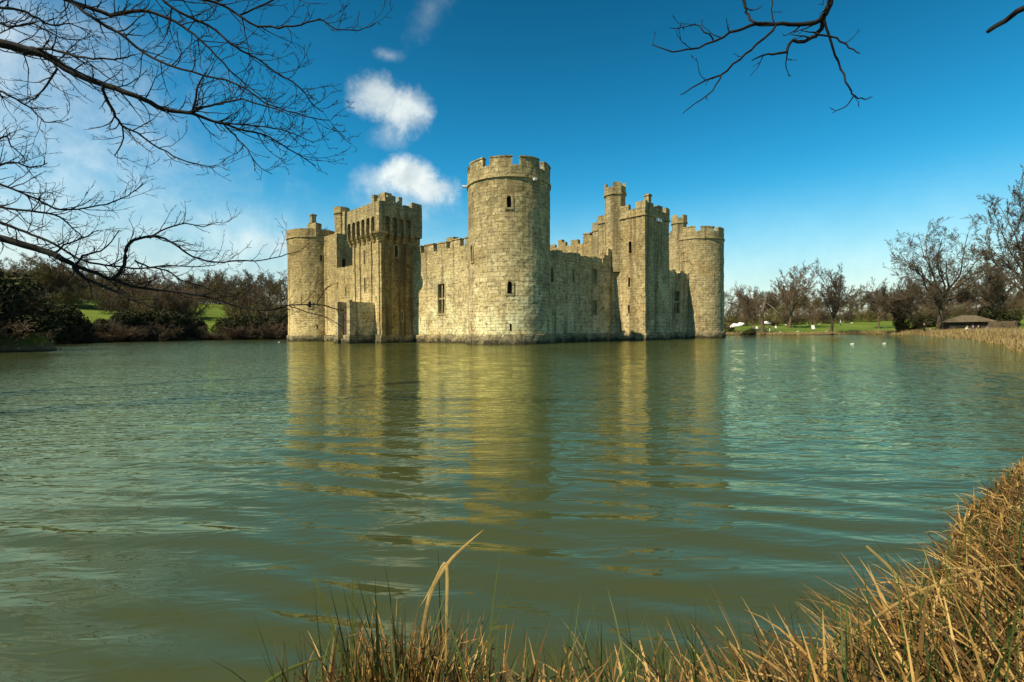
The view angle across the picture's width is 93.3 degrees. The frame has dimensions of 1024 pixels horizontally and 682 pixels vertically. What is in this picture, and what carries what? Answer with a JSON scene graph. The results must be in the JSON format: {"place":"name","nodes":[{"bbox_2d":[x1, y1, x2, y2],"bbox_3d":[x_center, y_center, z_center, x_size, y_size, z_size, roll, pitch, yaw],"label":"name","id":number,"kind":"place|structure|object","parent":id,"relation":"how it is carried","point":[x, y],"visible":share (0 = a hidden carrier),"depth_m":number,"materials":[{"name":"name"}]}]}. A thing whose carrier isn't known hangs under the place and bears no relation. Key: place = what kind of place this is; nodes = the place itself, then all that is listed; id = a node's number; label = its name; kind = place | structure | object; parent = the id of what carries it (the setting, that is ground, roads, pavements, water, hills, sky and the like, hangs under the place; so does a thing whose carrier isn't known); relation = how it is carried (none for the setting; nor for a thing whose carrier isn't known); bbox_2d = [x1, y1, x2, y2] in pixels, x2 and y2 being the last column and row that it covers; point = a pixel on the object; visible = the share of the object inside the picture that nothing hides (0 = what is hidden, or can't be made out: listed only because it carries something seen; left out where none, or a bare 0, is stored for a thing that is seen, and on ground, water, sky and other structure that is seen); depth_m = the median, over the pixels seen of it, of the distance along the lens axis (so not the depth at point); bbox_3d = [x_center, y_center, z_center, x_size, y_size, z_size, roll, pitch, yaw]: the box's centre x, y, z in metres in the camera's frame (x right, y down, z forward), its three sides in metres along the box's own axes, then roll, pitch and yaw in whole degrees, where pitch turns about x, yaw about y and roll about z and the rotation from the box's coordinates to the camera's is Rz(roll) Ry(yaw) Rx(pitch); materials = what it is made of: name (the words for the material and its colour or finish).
{"place":"outdoors","nodes":[
{"label":"outdoors","id":0,"kind":"place"},
{"bbox_2d":[0,334,1023,681],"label":"moat water","id":1,"kind":"structure","parent":0,"point":[180,510],"depth_m":3.69,"materials":[{"name":"liquid"}]},
{"bbox_2d":[286,155,725,344],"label":"castle","id":2,"kind":"structure","parent":1,"relation":"in","point":[507,273],"depth_m":60.21,"materials":[{"name":"stone"}]},
{"bbox_2d":[0,300,1023,675],"bbox_3d":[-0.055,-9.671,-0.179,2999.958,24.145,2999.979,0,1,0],"label":"ground","id":3,"kind":"structure","parent":0,"point":[94,314],"depth_m":120.15,"materials":[{"name":"plant"}]},
{"bbox_2d":[0,310,36,351],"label":"shrub","id":4,"kind":"object","parent":3,"relation":"on","point":[17,325],"visible":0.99,"depth_m":35.73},
{"bbox_2d":[1,252,38,275],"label":"bare tree","id":5,"kind":"object","parent":3,"relation":"on","point":[25,269],"visible":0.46,"depth_m":132.20,"materials":[{"name":"brown plant"}]},
{"bbox_2d":[0,300,44,333],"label":"shrub","id":6,"kind":"object","parent":3,"relation":"on","point":[12,314],"visible":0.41,"depth_m":36.73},
{"bbox_2d":[0,271,47,321],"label":"bush","id":7,"kind":"object","parent":3,"relation":"on","point":[17,281],"visible":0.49,"depth_m":37.43,"materials":[{"name":"green plant"}]},
{"bbox_2d":[0,290,47,332],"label":"shrub","id":8,"kind":"object","parent":3,"relation":"on","point":[1,301],"visible":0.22,"depth_m":36.98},
{"bbox_2d":[0,269,50,318],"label":"bush","id":9,"kind":"object","parent":3,"relation":"on","point":[12,287],"visible":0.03,"depth_m":38.30,"materials":[{"name":"green plant"}]},
{"bbox_2d":[1,289,53,318],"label":"shrub","id":10,"kind":"object","parent":3,"relation":"on","point":[34,295],"visible":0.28,"depth_m":37.41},
{"bbox_2d":[0,261,62,288],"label":"bare tree","id":11,"kind":"object","parent":3,"relation":"on","point":[43,277],"visible":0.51,"depth_m":122.40,"materials":[{"name":"brown plant"}]},
{"bbox_2d":[0,314,66,332],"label":"bush","id":12,"kind":"object","parent":3,"relation":"on","point":[46,327],"visible":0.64,"depth_m":36.91,"materials":[{"name":"green plant"}]},
{"bbox_2d":[19,255,90,290],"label":"bare tree","id":13,"kind":"object","parent":3,"relation":"on","point":[36,265],"visible":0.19,"depth_m":126.29,"materials":[{"name":"brown plant"}]},
{"bbox_2d":[37,279,75,304],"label":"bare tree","id":14,"kind":"object","parent":3,"relation":"on","point":[53,290],"visible":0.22,"depth_m":122.59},
{"bbox_2d":[44,306,70,341],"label":"bush","id":15,"kind":"object","parent":3,"relation":"on","point":[54,315],"visible":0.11,"depth_m":67.76,"materials":[{"name":"green plant"}]},
{"bbox_2d":[42,262,79,300],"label":"bare tree","id":16,"kind":"object","parent":3,"relation":"on","point":[57,281],"visible":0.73,"depth_m":124.43,"materials":[{"name":"brown plant"}]},
{"bbox_2d":[45,303,82,340],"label":"bush","id":17,"kind":"object","parent":3,"relation":"on","point":[71,324],"visible":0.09,"depth_m":72.44,"materials":[{"name":"green plant"}]},
{"bbox_2d":[26,253,103,291],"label":"bare tree","id":18,"kind":"object","parent":3,"relation":"on","point":[48,266],"visible":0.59,"depth_m":127.43,"materials":[{"name":"brown plant"}]},
{"bbox_2d":[45,300,95,338],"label":"bush","id":19,"kind":"object","parent":3,"relation":"on","point":[88,325],"visible":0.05,"depth_m":76.89,"materials":[{"name":"green plant"}]},
{"bbox_2d":[49,283,92,306],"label":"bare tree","id":20,"kind":"object","parent":3,"relation":"on","point":[68,290],"visible":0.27,"depth_m":126.21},
{"bbox_2d":[43,284,101,307],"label":"shrub","id":21,"kind":"object","parent":3,"relation":"on","point":[66,299],"visible":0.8,"depth_m":123.53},
{"bbox_2d":[61,305,90,339],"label":"bush","id":22,"kind":"object","parent":3,"relation":"on","point":[81,323],"visible":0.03,"depth_m":75.33,"materials":[{"name":"green plant"}]},
{"bbox_2d":[91,318,114,333],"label":"bush","id":23,"kind":"object","parent":3,"relation":"on","point":[103,321],"visible":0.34,"depth_m":83.66,"materials":[{"name":"green plant"}]},
{"bbox_2d":[82,283,134,310],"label":"shrub","id":24,"kind":"object","parent":3,"relation":"on","point":[104,294],"visible":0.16,"depth_m":128.02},
{"bbox_2d":[90,281,127,313],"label":"shrub","id":25,"kind":"object","parent":3,"relation":"on","point":[109,305],"visible":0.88,"depth_m":121.55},
{"bbox_2d":[92,317,126,340],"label":"shrub","id":26,"kind":"object","parent":3,"relation":"on","point":[99,322],"visible":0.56,"depth_m":83.09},
{"bbox_2d":[91,324,136,341],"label":"shrub","id":27,"kind":"object","parent":3,"relation":"on","point":[122,333],"visible":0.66,"depth_m":83.90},
{"bbox_2d":[90,319,143,341],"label":"shrub","id":28,"kind":"object","parent":3,"relation":"on","point":[113,329],"visible":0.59,"depth_m":84.12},
{"bbox_2d":[108,307,141,337],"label":"bush","id":29,"kind":"object","parent":3,"relation":"on","point":[126,312],"visible":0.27,"depth_m":87.82,"materials":[{"name":"green plant"}]},
{"bbox_2d":[114,270,143,305],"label":"bare tree","id":30,"kind":"object","parent":3,"relation":"on","point":[129,290],"visible":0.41,"depth_m":127.03,"materials":[{"name":"brown plant"}]},
{"bbox_2d":[111,314,151,338],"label":"bush","id":31,"kind":"object","parent":3,"relation":"on","point":[132,323],"visible":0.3,"depth_m":88.20,"materials":[{"name":"green plant"}]},
{"bbox_2d":[119,291,149,312],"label":"shrub","id":32,"kind":"object","parent":3,"relation":"on","point":[130,305],"visible":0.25,"depth_m":123.41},
{"bbox_2d":[119,328,159,341],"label":"shrub","id":33,"kind":"object","parent":3,"relation":"on","point":[139,338],"visible":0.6,"depth_m":87.22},
{"bbox_2d":[131,274,157,308],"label":"bare tree","id":34,"kind":"object","parent":3,"relation":"on","point":[143,292],"visible":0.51,"depth_m":124.23,"materials":[{"name":"brown plant"}]},
{"bbox_2d":[129,290,163,313],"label":"shrub","id":35,"kind":"object","parent":3,"relation":"on","point":[146,300],"visible":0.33,"depth_m":120.53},
{"bbox_2d":[127,310,171,334],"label":"bush","id":36,"kind":"object","parent":3,"relation":"on","point":[153,319],"visible":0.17,"depth_m":92.71,"materials":[{"name":"green plant"}]},
{"bbox_2d":[134,325,171,340],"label":"shrub","id":37,"kind":"object","parent":3,"relation":"on","point":[151,338],"visible":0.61,"depth_m":90.40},
{"bbox_2d":[146,321,176,340],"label":"shrub","id":38,"kind":"object","parent":3,"relation":"on","point":[160,331],"visible":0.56,"depth_m":91.47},
{"bbox_2d":[141,308,185,330],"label":"bush","id":39,"kind":"object","parent":3,"relation":"on","point":[160,314],"visible":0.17,"depth_m":94.13,"materials":[{"name":"green plant"}]},
{"bbox_2d":[139,289,192,312],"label":"shrub","id":40,"kind":"object","parent":3,"relation":"on","point":[163,307],"visible":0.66,"depth_m":121.45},
{"bbox_2d":[149,309,187,337],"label":"bush","id":41,"kind":"object","parent":3,"relation":"on","point":[178,322],"visible":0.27,"depth_m":95.73,"materials":[{"name":"green plant"}]},
{"bbox_2d":[146,321,192,340],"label":"shrub","id":42,"kind":"object","parent":3,"relation":"on","point":[175,337],"visible":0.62,"depth_m":94.08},
{"bbox_2d":[149,283,198,310],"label":"bare tree","id":43,"kind":"object","parent":3,"relation":"on","point":[166,294],"visible":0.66,"depth_m":123.04,"materials":[{"name":"brown plant"}]},
{"bbox_2d":[155,297,200,316],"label":"shrub","id":44,"kind":"object","parent":3,"relation":"on","point":[189,312],"visible":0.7,"depth_m":123.98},
{"bbox_2d":[159,312,204,333],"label":"bush","id":45,"kind":"object","parent":3,"relation":"on","point":[188,319],"visible":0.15,"depth_m":100.23,"materials":[{"name":"green plant"}]},
{"bbox_2d":[0,113,365,329],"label":"overhanging tree","id":46,"kind":"object","parent":3,"relation":"on","point":[76,267],"visible":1,"depth_m":8.32,"materials":[{"name":"brown plant"}]},
{"bbox_2d":[169,290,218,317],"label":"shrub","id":47,"kind":"object","parent":3,"relation":"on","point":[201,310],"visible":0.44,"depth_m":130.60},
{"bbox_2d":[183,321,205,337],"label":"shrub","id":48,"kind":"object","parent":3,"relation":"on","point":[187,328],"visible":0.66,"depth_m":98.72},
{"bbox_2d":[0,0,390,179],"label":"overhanging tree","id":49,"kind":"object","parent":3,"relation":"on","point":[24,50],"visible":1,"depth_m":6.37,"materials":[{"name":"brown plant"}]},
{"bbox_2d":[199,268,227,302],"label":"bare tree","id":50,"kind":"object","parent":3,"relation":"on","point":[212,286],"visible":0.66,"depth_m":168.14,"materials":[{"name":"brown plant"}]},
{"bbox_2d":[209,320,240,337],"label":"bush","id":51,"kind":"object","parent":3,"relation":"on","point":[222,324],"visible":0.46,"depth_m":103.45,"materials":[{"name":"green plant"}]},
{"bbox_2d":[212,270,237,306],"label":"bare tree","id":52,"kind":"object","parent":3,"relation":"on","point":[223,283],"visible":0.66,"depth_m":139.94,"materials":[{"name":"brown plant"}]},
{"bbox_2d":[214,314,252,333],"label":"bush","id":53,"kind":"object","parent":3,"relation":"on","point":[242,324],"visible":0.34,"depth_m":106.04,"materials":[{"name":"green plant"}]},
{"bbox_2d":[221,297,248,318],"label":"shrub","id":54,"kind":"object","parent":3,"relation":"on","point":[231,307],"visible":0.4,"depth_m":126.57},
{"bbox_2d":[216,278,254,317],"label":"bare tree","id":55,"kind":"object","parent":3,"relation":"on","point":[242,293],"visible":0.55,"depth_m":125.78,"materials":[{"name":"brown plant"}]},
{"bbox_2d":[228,313,259,336],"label":"bush","id":56,"kind":"object","parent":3,"relation":"on","point":[236,319],"visible":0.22,"depth_m":106.59,"materials":[{"name":"green plant"}]},
{"bbox_2d":[227,278,270,316],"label":"bare tree","id":57,"kind":"object","parent":3,"relation":"on","point":[249,293],"visible":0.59,"depth_m":121.99,"materials":[{"name":"brown plant"}]},
{"bbox_2d":[224,303,280,317],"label":"shrub","id":58,"kind":"object","parent":3,"relation":"on","point":[245,312],"visible":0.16,"depth_m":118.19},
{"bbox_2d":[227,280,286,316],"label":"bare tree","id":59,"kind":"object","parent":3,"relation":"on","point":[258,291],"visible":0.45,"depth_m":125.35,"materials":[{"name":"brown plant"}]},
{"bbox_2d":[248,316,279,336],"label":"bush","id":60,"kind":"object","parent":3,"relation":"on","point":[254,318],"visible":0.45,"depth_m":105.78,"materials":[{"name":"green plant"}]},
{"bbox_2d":[252,278,277,315],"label":"bare tree","id":61,"kind":"object","parent":3,"relation":"on","point":[265,301],"visible":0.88,"depth_m":118.11,"materials":[{"name":"plant"}]},
{"bbox_2d":[256,320,277,339],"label":"shrub","id":62,"kind":"object","parent":3,"relation":"on","point":[262,332],"visible":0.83,"depth_m":105.18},
{"bbox_2d":[251,294,283,316],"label":"shrub","id":63,"kind":"object","parent":3,"relation":"on","point":[264,307],"visible":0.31,"depth_m":120.67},
{"bbox_2d":[255,269,282,299],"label":"bare tree","id":64,"kind":"object","parent":3,"relation":"on","point":[269,279],"visible":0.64,"depth_m":162.95,"materials":[{"name":"brown plant"}]},
{"bbox_2d":[258,269,287,302],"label":"bare tree","id":65,"kind":"object","parent":3,"relation":"on","point":[283,283],"visible":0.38,"depth_m":170.89,"materials":[{"name":"brown plant"}]},
{"bbox_2d":[258,315,287,331],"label":"bush","id":66,"kind":"object","parent":3,"relation":"on","point":[272,320],"visible":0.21,"depth_m":108.45,"materials":[{"name":"green plant"}]},
{"bbox_2d":[265,323,287,338],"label":"shrub","id":67,"kind":"object","parent":3,"relation":"on","point":[282,337],"visible":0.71,"depth_m":106.97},
{"bbox_2d":[210,530,581,681],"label":"sedge tuft","id":68,"kind":"object","parent":3,"relation":"on","point":[374,666],"visible":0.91,"depth_m":1.37,"materials":[{"name":"plant"}]},
{"bbox_2d":[0,330,901,349],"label":"shore grass","id":69,"kind":"structure","parent":3,"relation":"on","point":[831,332],"depth_m":109.29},
{"bbox_2d":[265,457,1023,681],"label":"dry grass","id":70,"kind":"structure","parent":3,"relation":"on","point":[989,651],"depth_m":1.49,"materials":[{"name":"plant"}]},
{"bbox_2d":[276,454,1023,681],"bbox_3d":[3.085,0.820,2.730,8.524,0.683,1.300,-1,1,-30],"label":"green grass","id":71,"kind":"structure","parent":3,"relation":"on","point":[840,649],"depth_m":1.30,"materials":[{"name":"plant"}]},
{"bbox_2d":[724,317,734,330],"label":"bush","id":72,"kind":"object","parent":3,"relation":"on","point":[728,322],"visible":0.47,"depth_m":127.13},
{"bbox_2d":[724,307,745,322],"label":"shrub","id":73,"kind":"object","parent":3,"relation":"on","point":[734,319],"visible":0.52,"depth_m":162.10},
{"bbox_2d":[724,285,762,327],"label":"bare tree","id":74,"kind":"object","parent":3,"relation":"on","point":[749,304],"visible":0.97,"depth_m":127.36,"materials":[{"name":"brown plant"}]},
{"bbox_2d":[752,289,778,334],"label":"dead tree","id":75,"kind":"object","parent":3,"relation":"on","point":[765,301],"visible":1,"depth_m":116.81,"materials":[{"name":"brown plant"}]},
{"bbox_2d":[763,314,780,325],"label":"bush","id":76,"kind":"object","parent":3,"relation":"on","point":[773,320],"visible":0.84,"depth_m":148.51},
{"bbox_2d":[756,287,790,313],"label":"bare tree","id":77,"kind":"object","parent":3,"relation":"on","point":[770,304],"visible":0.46,"depth_m":170.31,"materials":[{"name":"brown plant"}]},
{"bbox_2d":[767,305,799,323],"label":"shrub","id":78,"kind":"object","parent":3,"relation":"on","point":[779,309],"visible":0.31,"depth_m":158.93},
{"bbox_2d":[780,310,801,324],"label":"shrub","id":79,"kind":"object","parent":3,"relation":"on","point":[785,316],"visible":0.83,"depth_m":151.52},
{"bbox_2d":[770,262,825,327],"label":"bare tree","id":80,"kind":"object","parent":3,"relation":"on","point":[792,286],"visible":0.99,"depth_m":133.44,"materials":[{"name":"brown plant"}]},
{"bbox_2d":[786,308,809,324],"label":"shrub","id":81,"kind":"object","parent":3,"relation":"on","point":[798,320],"visible":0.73,"depth_m":153.42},
{"bbox_2d":[795,306,820,323],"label":"shrub","id":82,"kind":"object","parent":3,"relation":"on","point":[813,313],"visible":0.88,"depth_m":153.83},
{"bbox_2d":[818,307,845,323],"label":"shrub","id":83,"kind":"object","parent":3,"relation":"on","point":[827,319],"visible":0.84,"depth_m":152.99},
{"bbox_2d":[805,257,869,334],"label":"bare tree","id":84,"kind":"object","parent":3,"relation":"on","point":[834,291],"visible":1,"depth_m":109.37,"materials":[{"name":"brown plant"}]},
{"bbox_2d":[652,0,1023,112],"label":"overhanging tree","id":85,"kind":"object","parent":3,"relation":"on","point":[821,19],"visible":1,"depth_m":4.49,"materials":[{"name":"brown plant"}]},
{"bbox_2d":[831,307,861,322],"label":"shrub","id":86,"kind":"object","parent":3,"relation":"on","point":[845,317],"visible":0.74,"depth_m":154.75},
{"bbox_2d":[847,286,872,312],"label":"bare tree","id":87,"kind":"object","parent":3,"relation":"on","point":[863,298],"visible":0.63,"depth_m":184.84,"materials":[{"name":"brown plant"}]},
{"bbox_2d":[853,306,879,321],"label":"shrub","id":88,"kind":"object","parent":3,"relation":"on","point":[870,317],"visible":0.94,"depth_m":154.50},
{"bbox_2d":[861,279,900,328],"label":"bare tree","id":89,"kind":"object","parent":3,"relation":"on","point":[873,302],"visible":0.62,"depth_m":122.21,"materials":[{"name":"brown plant"}]},
{"bbox_2d":[869,271,925,332],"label":"ivy tree","id":90,"kind":"object","parent":3,"relation":"on","point":[897,309],"visible":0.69,"depth_m":101.90,"materials":[{"name":"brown plant"}]},
{"bbox_2d":[887,280,925,323],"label":"bare tree","id":91,"kind":"object","parent":3,"relation":"on","point":[915,318],"visible":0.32,"depth_m":106.18,"materials":[{"name":"brown plant"}]},
{"bbox_2d":[898,319,922,331],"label":"bush","id":92,"kind":"object","parent":3,"relation":"on","point":[917,325],"visible":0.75,"depth_m":101.21,"materials":[{"name":"green plant"}]},
{"bbox_2d":[916,310,948,327],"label":"bush","id":93,"kind":"object","parent":3,"relation":"on","point":[924,319],"visible":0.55,"depth_m":117.09,"materials":[{"name":"green plant"}]},
{"bbox_2d":[849,326,1023,352],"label":"reed bed","id":94,"kind":"object","parent":3,"relation":"on","point":[1013,339],"visible":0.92,"depth_m":49.58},
{"bbox_2d":[920,290,954,325],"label":"bare tree","id":95,"kind":"object","parent":3,"relation":"on","point":[933,308],"visible":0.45,"depth_m":107.79,"materials":[{"name":"brown plant"}]},
{"bbox_2d":[869,213,1018,329],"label":"bare tree","id":96,"kind":"object","parent":3,"relation":"on","point":[939,302],"visible":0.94,"depth_m":83.46,"materials":[{"name":"brown plant"}]},
{"bbox_2d":[946,282,977,308],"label":"bare tree","id":97,"kind":"object","parent":3,"relation":"on","point":[949,303],"visible":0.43,"depth_m":168.64,"materials":[{"name":"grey plant"}]},
{"bbox_2d":[947,282,986,308],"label":"bare tree","id":98,"kind":"object","parent":3,"relation":"on","point":[966,298],"visible":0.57,"depth_m":167.54,"materials":[{"name":"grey plant"}]},
{"bbox_2d":[939,315,996,330],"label":"shed","id":99,"kind":"structure","parent":3,"relation":"on","point":[961,322],"depth_m":79.05,"materials":[{"name":"brown wood"}]},
{"bbox_2d":[954,259,1022,308],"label":"bare tree","id":100,"kind":"object","parent":3,"relation":"on","point":[996,296],"visible":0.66,"depth_m":92.13,"materials":[{"name":"brown plant"}]},
{"bbox_2d":[959,164,1023,291],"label":"bare tree","id":101,"kind":"object","parent":3,"relation":"on","point":[1015,247],"visible":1,"depth_m":62.23,"materials":[{"name":"brown plant"}]},
{"bbox_2d":[969,273,1023,312],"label":"bare tree","id":102,"kind":"object","parent":3,"relation":"on","point":[983,304],"visible":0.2,"depth_m":100.63,"materials":[{"name":"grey plant"}]},
{"bbox_2d":[974,306,1023,327],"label":"bush","id":103,"kind":"object","parent":3,"relation":"on","point":[996,314],"visible":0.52,"depth_m":82.32,"materials":[{"name":"green plant"}]},
{"bbox_2d":[988,320,1017,329],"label":"board fence","id":104,"kind":"object","parent":3,"relation":"on","point":[1002,324],"visible":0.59,"depth_m":72.69,"materials":[{"name":"brown wood"}]},
{"bbox_2d":[982,276,1023,309],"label":"bare tree","id":105,"kind":"object","parent":3,"relation":"on","point":[1018,305],"visible":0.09,"depth_m":100.22,"materials":[{"name":"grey plant"}]},
{"bbox_2d":[1002,285,1023,317],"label":"bare tree","id":106,"kind":"object","parent":3,"relation":"on","point":[1019,293],"visible":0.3,"depth_m":102.55,"materials":[{"name":"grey plant"}]},
{"bbox_2d":[0,0,1023,315],"label":"sky","id":107,"kind":"structure","parent":0,"point":[582,88],"materials":[{"name":"blue"}]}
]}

